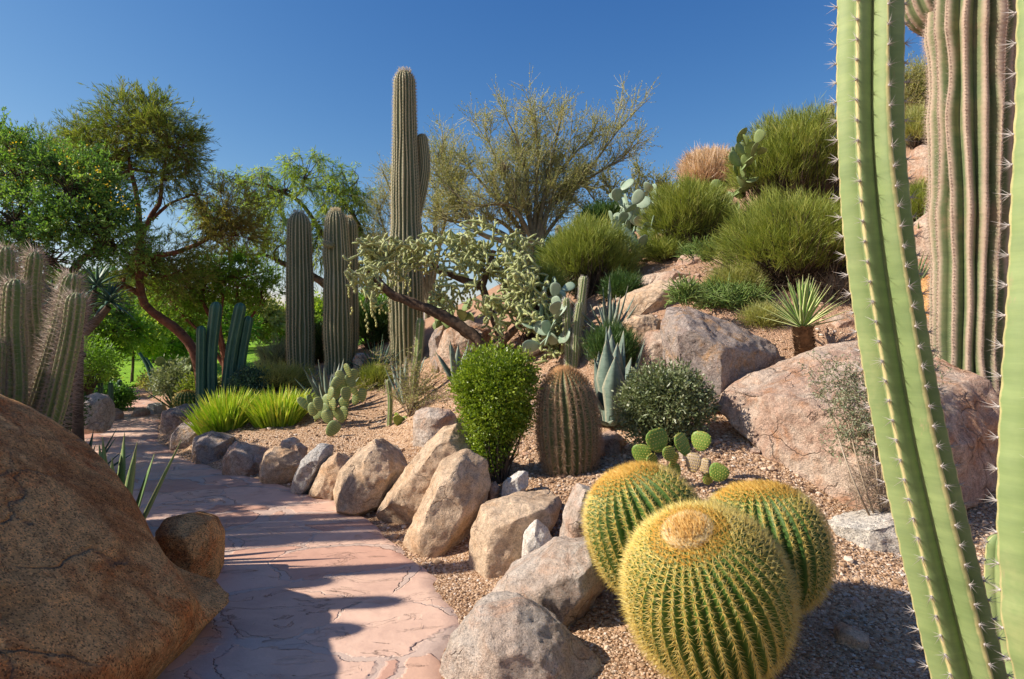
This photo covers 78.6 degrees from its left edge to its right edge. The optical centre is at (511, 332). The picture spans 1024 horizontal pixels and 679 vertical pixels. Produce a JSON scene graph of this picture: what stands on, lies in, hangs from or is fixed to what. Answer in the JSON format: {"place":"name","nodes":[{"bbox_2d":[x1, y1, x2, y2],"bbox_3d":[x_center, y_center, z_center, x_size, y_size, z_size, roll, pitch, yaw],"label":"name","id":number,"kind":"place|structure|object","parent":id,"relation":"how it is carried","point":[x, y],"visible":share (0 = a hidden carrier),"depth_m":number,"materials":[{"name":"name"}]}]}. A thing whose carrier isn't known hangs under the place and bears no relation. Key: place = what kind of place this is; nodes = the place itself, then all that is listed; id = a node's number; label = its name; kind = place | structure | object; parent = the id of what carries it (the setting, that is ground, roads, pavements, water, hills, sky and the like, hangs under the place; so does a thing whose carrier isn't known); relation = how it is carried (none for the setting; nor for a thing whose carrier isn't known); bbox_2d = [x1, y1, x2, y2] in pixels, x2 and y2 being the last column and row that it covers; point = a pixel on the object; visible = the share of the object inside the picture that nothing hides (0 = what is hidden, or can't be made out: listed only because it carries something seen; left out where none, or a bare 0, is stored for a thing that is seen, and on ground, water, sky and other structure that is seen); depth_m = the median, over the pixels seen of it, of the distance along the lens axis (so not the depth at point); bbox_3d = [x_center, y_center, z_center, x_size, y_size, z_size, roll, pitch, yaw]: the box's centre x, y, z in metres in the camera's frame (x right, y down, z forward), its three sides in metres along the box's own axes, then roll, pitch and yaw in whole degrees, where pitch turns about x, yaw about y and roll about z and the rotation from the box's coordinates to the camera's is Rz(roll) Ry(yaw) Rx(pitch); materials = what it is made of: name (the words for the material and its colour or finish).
{"place":"outdoors","nodes":[
{"label":"outdoors","id":0,"kind":"place"},
{"bbox_2d":[91,338,363,385],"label":"lawn","id":1,"kind":"structure","parent":0,"point":[138,366],"depth_m":24.68,"materials":[{"name":"green plant"}]},
{"bbox_2d":[71,395,459,678],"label":"path","id":2,"kind":"structure","parent":0,"point":[294,566],"depth_m":3.66,"materials":[{"name":"stone"}]},
{"bbox_2d":[0,0,926,327],"label":"sky","id":3,"kind":"structure","parent":0,"point":[272,78],"materials":[{"name":"blue"}]},
{"bbox_2d":[69,145,1000,678],"bbox_3d":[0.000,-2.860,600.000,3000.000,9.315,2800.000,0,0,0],"label":"ground","id":4,"kind":"structure","parent":0,"point":[367,437],"depth_m":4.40,"materials":[{"name":"gravel"}]},
{"bbox_2d":[0,235,101,428],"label":"torch cactus","id":5,"kind":"object","parent":4,"relation":"on","point":[38,369],"visible":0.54,"depth_m":4.30,"materials":[{"name":"plant"}]},
{"bbox_2d":[19,266,144,337],"bbox_3d":[-11.390,-0.024,16.023,4.190,3.379,2.915,0,0,0],"label":"background tree","id":6,"kind":"object","parent":4,"relation":"on","point":[116,315],"visible":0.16,"depth_m":15.80,"materials":[{"name":"green plant"}]},
{"bbox_2d":[0,106,171,323],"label":"senna tree","id":7,"kind":"object","parent":4,"relation":"on","point":[93,198],"visible":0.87,"depth_m":8.90,"materials":[{"name":"green plant"}]},
{"bbox_2d":[44,328,130,394],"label":"background shrub","id":8,"kind":"object","parent":4,"relation":"on","point":[97,370],"visible":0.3,"depth_m":10.99,"materials":[{"name":"green plant"}]},
{"bbox_2d":[41,259,138,440],"bbox_3d":[-4.337,0.445,6.287,1.132,2.310,0.623,0,0,0],"label":"tree aloe","id":9,"kind":"object","parent":4,"relation":"on","point":[109,294],"visible":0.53,"depth_m":6.27,"materials":[{"name":"green plant"}]},
{"bbox_2d":[71,393,115,433],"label":"boulder","id":10,"kind":"object","parent":4,"relation":"on","point":[101,419],"visible":0.67,"depth_m":7.85,"materials":[{"name":"grey stone"}]},
{"bbox_2d":[86,376,139,410],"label":"background shrub","id":11,"kind":"object","parent":4,"relation":"on","point":[127,396],"visible":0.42,"depth_m":11.94,"materials":[{"name":"green plant"}]},
{"bbox_2d":[0,394,228,678],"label":"boulder","id":12,"kind":"object","parent":4,"relation":"on","point":[96,582],"visible":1,"depth_m":2.52,"materials":[{"name":"orange stone"}]},
{"bbox_2d":[84,300,158,360],"bbox_3d":[-11.166,0.348,17.009,3.062,2.769,2.106,0,0,17],"label":"background tree","id":13,"kind":"object","parent":4,"relation":"on","point":[135,333],"visible":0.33,"depth_m":16.79,"materials":[{"name":"green plant"}]},
{"bbox_2d":[91,299,173,381],"bbox_3d":[-12.209,0.278,20.014,3.453,3.163,2.314,0,0,16],"label":"background tree","id":14,"kind":"object","parent":4,"relation":"on","point":[157,340],"visible":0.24,"depth_m":19.72,"materials":[{"name":"green plant"}]},
{"bbox_2d":[99,432,181,519],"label":"agave","id":15,"kind":"object","parent":4,"relation":"on","point":[130,479],"visible":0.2,"depth_m":3.98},
{"bbox_2d":[0,74,283,388],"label":"acacia tree","id":16,"kind":"object","parent":4,"relation":"on","point":[166,150],"visible":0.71,"depth_m":9.95,"materials":[{"name":"green plant"}]},
{"bbox_2d":[123,301,206,368],"bbox_3d":[-12.482,0.228,22.107,3.581,2.879,3.021,0,0,0],"label":"background tree","id":17,"kind":"object","parent":4,"relation":"on","point":[177,348],"visible":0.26,"depth_m":21.57,"materials":[{"name":"green plant"}]},
{"bbox_2d":[142,354,193,399],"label":"background shrub","id":18,"kind":"object","parent":4,"relation":"on","point":[165,376],"visible":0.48,"depth_m":11.80,"materials":[{"name":"green plant"}]},
{"bbox_2d":[159,404,195,433],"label":"boulder","id":19,"kind":"object","parent":4,"relation":"on","point":[171,418],"visible":0.36,"depth_m":9.10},
{"bbox_2d":[168,422,197,450],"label":"boulder","id":20,"kind":"object","parent":4,"relation":"on","point":[185,433],"visible":0.23,"depth_m":7.89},
{"bbox_2d":[155,511,224,579],"bbox_3d":[-1.956,1.325,3.779,0.367,0.466,0.384,0,0,0],"label":"boulder","id":21,"kind":"object","parent":4,"relation":"on","point":[193,542],"visible":0.73,"depth_m":3.67,"materials":[{"name":"orange stone"}]},
{"bbox_2d":[125,245,285,381],"bbox_3d":[-5.651,-0.226,11.514,3.130,2.936,1.686,0,0,0],"label":"mesquite tree","id":22,"kind":"object","parent":4,"relation":"on","point":[232,276],"visible":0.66,"depth_m":11.39,"materials":[{"name":"green plant"}]},
{"bbox_2d":[190,431,234,464],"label":"boulder","id":23,"kind":"object","parent":4,"relation":"on","point":[209,447],"visible":0.4,"depth_m":7.14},
{"bbox_2d":[181,385,261,434],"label":"clump","id":24,"kind":"object","parent":4,"relation":"on","point":[221,413],"visible":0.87,"depth_m":7.77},
{"bbox_2d":[196,302,252,407],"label":"columnar cactus","id":25,"kind":"object","parent":4,"relation":"on","point":[238,339],"visible":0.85,"depth_m":9.10,"materials":[{"name":"plant"}]},
{"bbox_2d":[222,441,268,475],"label":"boulder","id":26,"kind":"object","parent":4,"relation":"on","point":[240,458],"visible":0.41,"depth_m":6.53,"materials":[{"name":"grey stone"}]},
{"bbox_2d":[224,363,276,398],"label":"teal bush","id":27,"kind":"object","parent":4,"relation":"on","point":[238,380],"visible":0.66,"depth_m":8.79,"materials":[{"name":"green plant"}]},
{"bbox_2d":[220,290,285,344],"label":"background tree","id":28,"kind":"object","parent":4,"relation":"on","point":[274,320],"visible":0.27,"depth_m":33.96,"materials":[{"name":"green plant"}]},
{"bbox_2d":[251,335,286,367],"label":"broom bush","id":29,"kind":"object","parent":4,"relation":"on","point":[279,348],"visible":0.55,"depth_m":10.63,"materials":[{"name":"green plant"}]},
{"bbox_2d":[166,145,389,325],"bbox_3d":[-5.025,-1.912,14.054,5.357,4.465,2.369,0,0,0],"label":"willow acacia tree","id":30,"kind":"object","parent":4,"relation":"on","point":[341,191],"visible":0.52,"depth_m":13.83,"materials":[{"name":"green plant"}]},
{"bbox_2d":[235,383,320,428],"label":"clump","id":31,"kind":"object","parent":4,"relation":"on","point":[281,410],"visible":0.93,"depth_m":7.77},
{"bbox_2d":[236,352,320,393],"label":"broom bush","id":32,"kind":"object","parent":4,"relation":"on","point":[282,373],"visible":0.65,"depth_m":9.24,"materials":[{"name":"green plant"}]},
{"bbox_2d":[259,447,303,483],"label":"boulder","id":33,"kind":"object","parent":4,"relation":"on","point":[278,465],"visible":0.65,"depth_m":6.16,"materials":[{"name":"beige stone"}]},
{"bbox_2d":[284,209,316,373],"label":"saguaro cactus","id":34,"kind":"object","parent":4,"relation":"on","point":[300,335],"visible":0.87,"depth_m":10.23,"materials":[{"name":"plant"}]},
{"bbox_2d":[290,443,333,493],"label":"boulder","id":35,"kind":"object","parent":4,"relation":"on","point":[313,461],"visible":0.74,"depth_m":5.73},
{"bbox_2d":[308,452,350,499],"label":"boulder","id":36,"kind":"object","parent":4,"relation":"on","point":[323,485],"visible":0.59,"depth_m":5.61,"materials":[{"name":"beige stone"}]},
{"bbox_2d":[297,364,366,435],"bbox_3d":[-2.147,0.783,7.554,0.741,0.830,0.567,0,0,40],"label":"prickly pear","id":37,"kind":"object","parent":4,"relation":"on","point":[342,383],"visible":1,"depth_m":7.47,"materials":[{"name":"green plant"}]},
{"bbox_2d":[295,359,376,410],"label":"agave","id":38,"kind":"object","parent":4,"relation":"on","point":[320,390],"visible":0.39,"depth_m":8.10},
{"bbox_2d":[321,206,354,374],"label":"saguaro cactus","id":39,"kind":"object","parent":4,"relation":"on","point":[337,334],"visible":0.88,"depth_m":10.03,"materials":[{"name":"plant"}]},
{"bbox_2d":[346,215,359,358],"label":"saguaro cactus","id":40,"kind":"object","parent":4,"relation":"on","point":[353,228],"visible":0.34,"depth_m":10.47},
{"bbox_2d":[333,438,407,514],"bbox_3d":[-1.197,1.258,5.350,0.640,0.708,0.642,0,0,0],"label":"boulder","id":41,"kind":"object","parent":4,"relation":"on","point":[369,474],"visible":0.79,"depth_m":5.11,"materials":[{"name":"beige stone"}]},
{"bbox_2d":[358,295,390,348],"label":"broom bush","id":42,"kind":"object","parent":4,"relation":"on","point":[373,335],"visible":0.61,"depth_m":11.23,"materials":[{"name":"green plant"}]},
{"bbox_2d":[356,360,393,389],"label":"broom bush","id":43,"kind":"object","parent":4,"relation":"on","point":[374,373],"visible":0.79,"depth_m":8.88,"materials":[{"name":"green plant"}]},
{"bbox_2d":[352,339,450,416],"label":"wispy shrub","id":44,"kind":"object","parent":4,"relation":"on","point":[411,400],"visible":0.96,"depth_m":7.17,"materials":[{"name":"green plant"}]},
{"bbox_2d":[388,67,430,366],"bbox_3d":[-1.615,-1.775,9.802,0.696,4.763,0.615,0,0,0],"label":"saguaro cactus","id":45,"kind":"object","parent":4,"relation":"on","point":[411,168],"visible":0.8,"depth_m":9.64,"materials":[{"name":"plant"}]},
{"bbox_2d":[408,318,425,408],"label":"column cactus","id":46,"kind":"object","parent":4,"relation":"on","point":[420,330],"depth_m":7.46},
{"bbox_2d":[349,114,487,318],"bbox_3d":[-1.882,-2.540,13.726,3.240,4.650,2.002,0,0,0],"label":"palo verde tree","id":47,"kind":"object","parent":4,"relation":"on","point":[429,280],"visible":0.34,"depth_m":13.45,"materials":[{"name":"green plant"}]},
{"bbox_2d":[376,422,480,523],"bbox_3d":[-0.659,1.142,4.998,0.839,0.860,0.587,0,0,0],"label":"boulder","id":48,"kind":"object","parent":4,"relation":"on","point":[401,501],"visible":0.58,"depth_m":4.78,"materials":[{"name":"beige stone"}]},
{"bbox_2d":[413,407,456,446],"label":"boulder","id":49,"kind":"object","parent":4,"relation":"on","point":[429,423],"visible":0.61,"depth_m":6.09,"materials":[{"name":"brown stone"}]},
{"bbox_2d":[403,448,490,557],"bbox_3d":[-0.457,1.257,4.441,0.622,0.878,0.592,0,0,0],"label":"boulder","id":50,"kind":"object","parent":4,"relation":"on","point":[455,498],"visible":0.81,"depth_m":4.22,"materials":[{"name":"beige stone"}]},
{"bbox_2d":[435,320,491,372],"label":"boulder","id":51,"kind":"object","parent":4,"relation":"on","point":[454,337],"visible":0.45,"depth_m":8.24,"materials":[{"name":"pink stone"}]},
{"bbox_2d":[342,214,586,363],"bbox_3d":[-0.454,-0.512,7.768,2.928,1.970,1.536,0,0,12],"label":"cholla cactus","id":52,"kind":"object","parent":4,"relation":"on","point":[464,247],"visible":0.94,"depth_m":7.58,"materials":[{"name":"green plant"}]},
{"bbox_2d":[442,337,543,484],"bbox_3d":[-0.140,0.599,4.841,0.802,1.141,0.714,0,0,0],"label":"round bush","id":53,"kind":"object","parent":4,"relation":"on","point":[494,395],"visible":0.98,"depth_m":4.74,"materials":[{"name":"green plant"}]},
{"bbox_2d":[468,489,561,578],"bbox_3d":[0.024,1.384,4.041,0.606,0.690,0.537,0,0,0],"label":"boulder","id":54,"kind":"object","parent":4,"relation":"on","point":[500,526],"visible":0.61,"depth_m":3.85,"materials":[{"name":"beige stone"}]},
{"bbox_2d":[501,471,528,496],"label":"boulder","id":55,"kind":"object","parent":4,"relation":"on","point":[517,481],"visible":0.55,"depth_m":4.41,"materials":[{"name":"white stone"}]},
{"bbox_2d":[439,590,601,678],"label":"boulder","id":56,"kind":"object","parent":4,"relation":"on","point":[505,634],"visible":0.98,"depth_m":2.65,"materials":[{"name":"grey stone"}]},
{"bbox_2d":[495,255,577,339],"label":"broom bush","id":57,"kind":"object","parent":4,"relation":"on","point":[552,273],"visible":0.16,"depth_m":8.03,"materials":[{"name":"green plant"}]},
{"bbox_2d":[522,519,551,556],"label":"boulder","id":58,"kind":"object","parent":4,"relation":"on","point":[536,534],"visible":0.44,"depth_m":3.68,"materials":[{"name":"white stone"}]},
{"bbox_2d":[420,68,661,265],"bbox_3d":[0.357,-3.121,12.072,4.867,4.048,2.732,0,0,-10],"label":"palo verde tree","id":59,"kind":"object","parent":4,"relation":"on","point":[517,195],"visible":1,"depth_m":11.89,"materials":[{"name":"green plant"}]},
{"bbox_2d":[491,536,604,626],"bbox_3d":[0.144,1.390,3.286,0.678,0.602,0.529,0,0,0],"label":"boulder","id":60,"kind":"object","parent":4,"relation":"on","point":[557,576],"visible":0.54,"depth_m":3.12,"materials":[{"name":"grey stone"}]},
{"bbox_2d":[522,276,574,352],"bbox_3d":[0.378,-0.224,7.069,0.606,0.910,1.183,0,0,10],"label":"prickly pear","id":61,"kind":"object","parent":4,"relation":"on","point":[544,327],"visible":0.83,"depth_m":6.92,"materials":[{"name":"green plant"}]},
{"bbox_2d":[533,364,604,477],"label":"barrel cactus","id":62,"kind":"object","parent":4,"relation":"on","point":[568,430],"visible":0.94,"depth_m":4.69,"materials":[{"name":"plant"}]},
{"bbox_2d":[570,302,583,367],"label":"column cactus","id":63,"kind":"object","parent":4,"relation":"on","point":[576,329],"depth_m":6.72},
{"bbox_2d":[559,483,601,574],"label":"boulder","id":64,"kind":"object","parent":4,"relation":"on","point":[571,526],"visible":0.21,"depth_m":3.49,"materials":[{"name":"grey stone"}]},
{"bbox_2d":[534,203,646,299],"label":"broom bush","id":65,"kind":"object","parent":4,"relation":"on","point":[595,251],"visible":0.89,"depth_m":8.33,"materials":[{"name":"green plant"}]},
{"bbox_2d":[568,276,637,330],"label":"agave","id":66,"kind":"object","parent":4,"relation":"on","point":[610,311],"visible":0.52,"depth_m":6.86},
{"bbox_2d":[572,195,635,230],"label":"broom bush","id":67,"kind":"object","parent":4,"relation":"on","point":[601,207],"visible":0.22,"depth_m":11.16,"materials":[{"name":"green plant"}]},
{"bbox_2d":[576,315,642,368],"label":"broom bush","id":68,"kind":"object","parent":4,"relation":"on","point":[595,344],"visible":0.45,"depth_m":6.16,"materials":[{"name":"green plant"}]},
{"bbox_2d":[598,430,625,455],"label":"boulder","id":69,"kind":"object","parent":4,"relation":"on","point":[614,442],"visible":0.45,"depth_m":5.08,"materials":[{"name":"brown stone"}]},
{"bbox_2d":[557,141,676,226],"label":"creosote bush","id":70,"kind":"object","parent":4,"relation":"on","point":[636,183],"visible":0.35,"depth_m":12.74,"materials":[{"name":"green plant"}]},
{"bbox_2d":[592,326,644,426],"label":"agave","id":71,"kind":"object","parent":4,"relation":"on","point":[610,369],"visible":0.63,"depth_m":5.56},
{"bbox_2d":[596,263,646,302],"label":"broom bush","id":72,"kind":"object","parent":4,"relation":"on","point":[620,282],"visible":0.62,"depth_m":7.77,"materials":[{"name":"green plant"}]},
{"bbox_2d":[608,178,654,258],"bbox_3d":[1.694,-1.590,9.051,0.633,1.266,1.070,0,0,0],"label":"prickly pear","id":73,"kind":"object","parent":4,"relation":"on","point":[640,199],"visible":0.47,"depth_m":8.92,"materials":[{"name":"green plant"}]},
{"bbox_2d":[579,458,703,598],"bbox_3d":[0.660,0.953,3.052,0.681,0.677,0.655,0,0,0],"label":"golden barrel cactus","id":74,"kind":"object","parent":4,"relation":"on","point":[625,498],"visible":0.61,"depth_m":2.91,"materials":[{"name":"green plant"}]},
{"bbox_2d":[622,314,660,341],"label":"boulder","id":75,"kind":"object","parent":4,"relation":"on","point":[643,324],"visible":0.61,"depth_m":6.56,"materials":[{"name":"beige stone"}]},
{"bbox_2d":[514,234,770,478],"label":"loose stones","id":76,"kind":"object","parent":4,"relation":"on","point":[753,450],"visible":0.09,"depth_m":5.05,"materials":[{"name":"beige stone"}]},
{"bbox_2d":[636,329,663,376],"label":"boulder","id":77,"kind":"object","parent":4,"relation":"on","point":[652,348],"visible":0.28,"depth_m":6.08,"materials":[{"name":"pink stone"}]},
{"bbox_2d":[616,278,693,316],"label":"boulder","id":78,"kind":"object","parent":4,"relation":"on","point":[649,298],"visible":0.39,"depth_m":7.12,"materials":[{"name":"beige stone"}]},
{"bbox_2d":[630,230,692,263],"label":"broom bush","id":79,"kind":"object","parent":4,"relation":"on","point":[656,249],"visible":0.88,"depth_m":8.65,"materials":[{"name":"green plant"}]},
{"bbox_2d":[606,356,720,453],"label":"jojoba bush","id":80,"kind":"object","parent":4,"relation":"on","point":[671,402],"visible":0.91,"depth_m":4.83,"materials":[{"name":"green plant"}]},
{"bbox_2d":[632,428,729,484],"bbox_3d":[1.113,0.816,4.161,0.584,0.372,0.277,0,0,0],"label":"prickly pear","id":81,"kind":"object","parent":4,"relation":"on","point":[656,439],"visible":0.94,"depth_m":4.15,"materials":[{"name":"green plant"}]},
{"bbox_2d":[662,271,712,310],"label":"pencil plant","id":82,"kind":"object","parent":4,"relation":"on","point":[686,292],"visible":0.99,"depth_m":6.35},
{"bbox_2d":[632,169,746,245],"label":"broom bush","id":83,"kind":"object","parent":4,"relation":"on","point":[690,207],"visible":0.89,"depth_m":8.60,"materials":[{"name":"green plant"}]},
{"bbox_2d":[614,496,806,678],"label":"golden barrel cactus","id":84,"kind":"object","parent":4,"relation":"on","point":[709,593],"visible":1,"depth_m":2.41,"materials":[{"name":"green plant"}]},
{"bbox_2d":[660,307,779,410],"bbox_3d":[1.911,0.324,5.772,1.093,1.126,1.039,0,0,0],"label":"boulder","id":85,"kind":"object","parent":4,"relation":"on","point":[722,354],"visible":0.56,"depth_m":5.43,"materials":[{"name":"stone"}]},
{"bbox_2d":[687,272,777,311],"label":"pencil plant","id":86,"kind":"object","parent":4,"relation":"on","point":[723,295],"visible":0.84,"depth_m":6.74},
{"bbox_2d":[700,257,773,293],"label":"broom bush","id":87,"kind":"object","parent":4,"relation":"on","point":[752,274],"visible":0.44,"depth_m":7.03,"materials":[{"name":"green plant"}]},
{"bbox_2d":[710,127,766,212],"bbox_3d":[3.253,-2.220,8.956,0.682,0.965,2.052,0,0,0],"label":"prickly pear","id":88,"kind":"object","parent":4,"relation":"on","point":[747,156],"visible":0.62,"depth_m":8.53,"materials":[{"name":"green plant"}]},
{"bbox_2d":[731,297,791,330],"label":"broom bush","id":89,"kind":"object","parent":4,"relation":"on","point":[754,312],"visible":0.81,"depth_m":6.39,"materials":[{"name":"green plant"}]},
{"bbox_2d":[690,180,847,288],"bbox_3d":[3.333,-1.226,7.254,2.010,1.473,2.109,0,0,45],"label":"broom bush","id":90,"kind":"object","parent":4,"relation":"on","point":[792,240],"visible":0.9,"depth_m":6.91,"materials":[{"name":"green plant"}]},
{"bbox_2d":[706,477,840,618],"bbox_3d":[1.206,1.014,2.999,0.682,0.635,0.686,0,0,0],"label":"golden barrel cactus","id":91,"kind":"object","parent":4,"relation":"on","point":[794,520],"visible":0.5,"depth_m":2.80,"materials":[{"name":"green plant"}]},
{"bbox_2d":[717,94,839,208],"bbox_3d":[4.237,-2.458,9.180,2.337,1.956,2.323,0,0,-43],"label":"broom bush","id":92,"kind":"object","parent":4,"relation":"on","point":[800,151],"visible":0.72,"depth_m":8.72,"materials":[{"name":"green plant"}]},
{"bbox_2d":[756,276,851,355],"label":"yucca","id":93,"kind":"object","parent":4,"relation":"on","point":[801,317],"visible":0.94,"depth_m":5.73,"materials":[{"name":"green plant"}]},
{"bbox_2d":[796,258,851,304],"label":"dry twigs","id":94,"kind":"object","parent":4,"relation":"on","point":[837,288],"visible":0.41,"depth_m":6.91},
{"bbox_2d":[833,622,869,649],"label":"boulder","id":95,"kind":"object","parent":4,"relation":"on","point":[851,637],"visible":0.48,"depth_m":2.92,"materials":[{"name":"beige stone"}]},
{"bbox_2d":[717,340,999,510],"bbox_3d":[2.695,0.653,4.900,1.736,1.213,1.672,0,0,-30],"label":"boulder","id":96,"kind":"object","parent":4,"relation":"on","point":[776,413],"visible":0.56,"depth_m":4.46,"materials":[{"name":"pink stone"}]},
{"bbox_2d":[835,447,890,514],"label":"dry twigs","id":97,"kind":"object","parent":4,"relation":"on","point":[869,475],"visible":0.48,"depth_m":3.84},
{"bbox_2d":[827,508,899,552],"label":"boulder","id":98,"kind":"object","parent":4,"relation":"on","point":[862,528],"visible":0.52,"depth_m":3.68,"materials":[{"name":"stone"}]},
{"bbox_2d":[797,344,952,515],"bbox_3d":[2.483,0.653,4.124,1.063,1.272,0.763,0,0,0],"label":"creeping shrub","id":99,"kind":"object","parent":4,"relation":"on","point":[842,400],"visible":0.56,"depth_m":3.98,"materials":[{"name":"plant"}]},
{"bbox_2d":[905,99,927,149],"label":"broom bush","id":100,"kind":"object","parent":4,"relation":"on","point":[914,127],"visible":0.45,"depth_m":10.06,"materials":[{"name":"green plant"}]},
{"bbox_2d":[909,174,928,221],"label":"broom bush","id":101,"kind":"object","parent":4,"relation":"on","point":[918,206],"visible":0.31,"depth_m":8.11,"materials":[{"name":"green plant"}]},
{"bbox_2d":[824,0,1023,678],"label":"columnar cactus","id":102,"kind":"object","parent":4,"relation":"on","point":[970,621],"visible":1,"depth_m":1.57,"materials":[{"name":"plant"}]},
{"bbox_2d":[904,0,1016,394],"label":"saguaro cactus","id":103,"kind":"object","parent":4,"relation":"on","point":[970,61],"visible":0.77,"depth_m":5.13,"materials":[{"name":"plant"}]},
{"bbox_2d":[669,140,738,183],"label":"dry grass","id":104,"kind":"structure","parent":0,"point":[706,163],"depth_m":11.23,"materials":[{"name":"beige plant"}]},
{"bbox_2d":[904,51,928,114],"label":"bush","id":105,"kind":"object","parent":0,"point":[918,73],"visible":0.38,"depth_m":11.36,"materials":[{"name":"green plant"}]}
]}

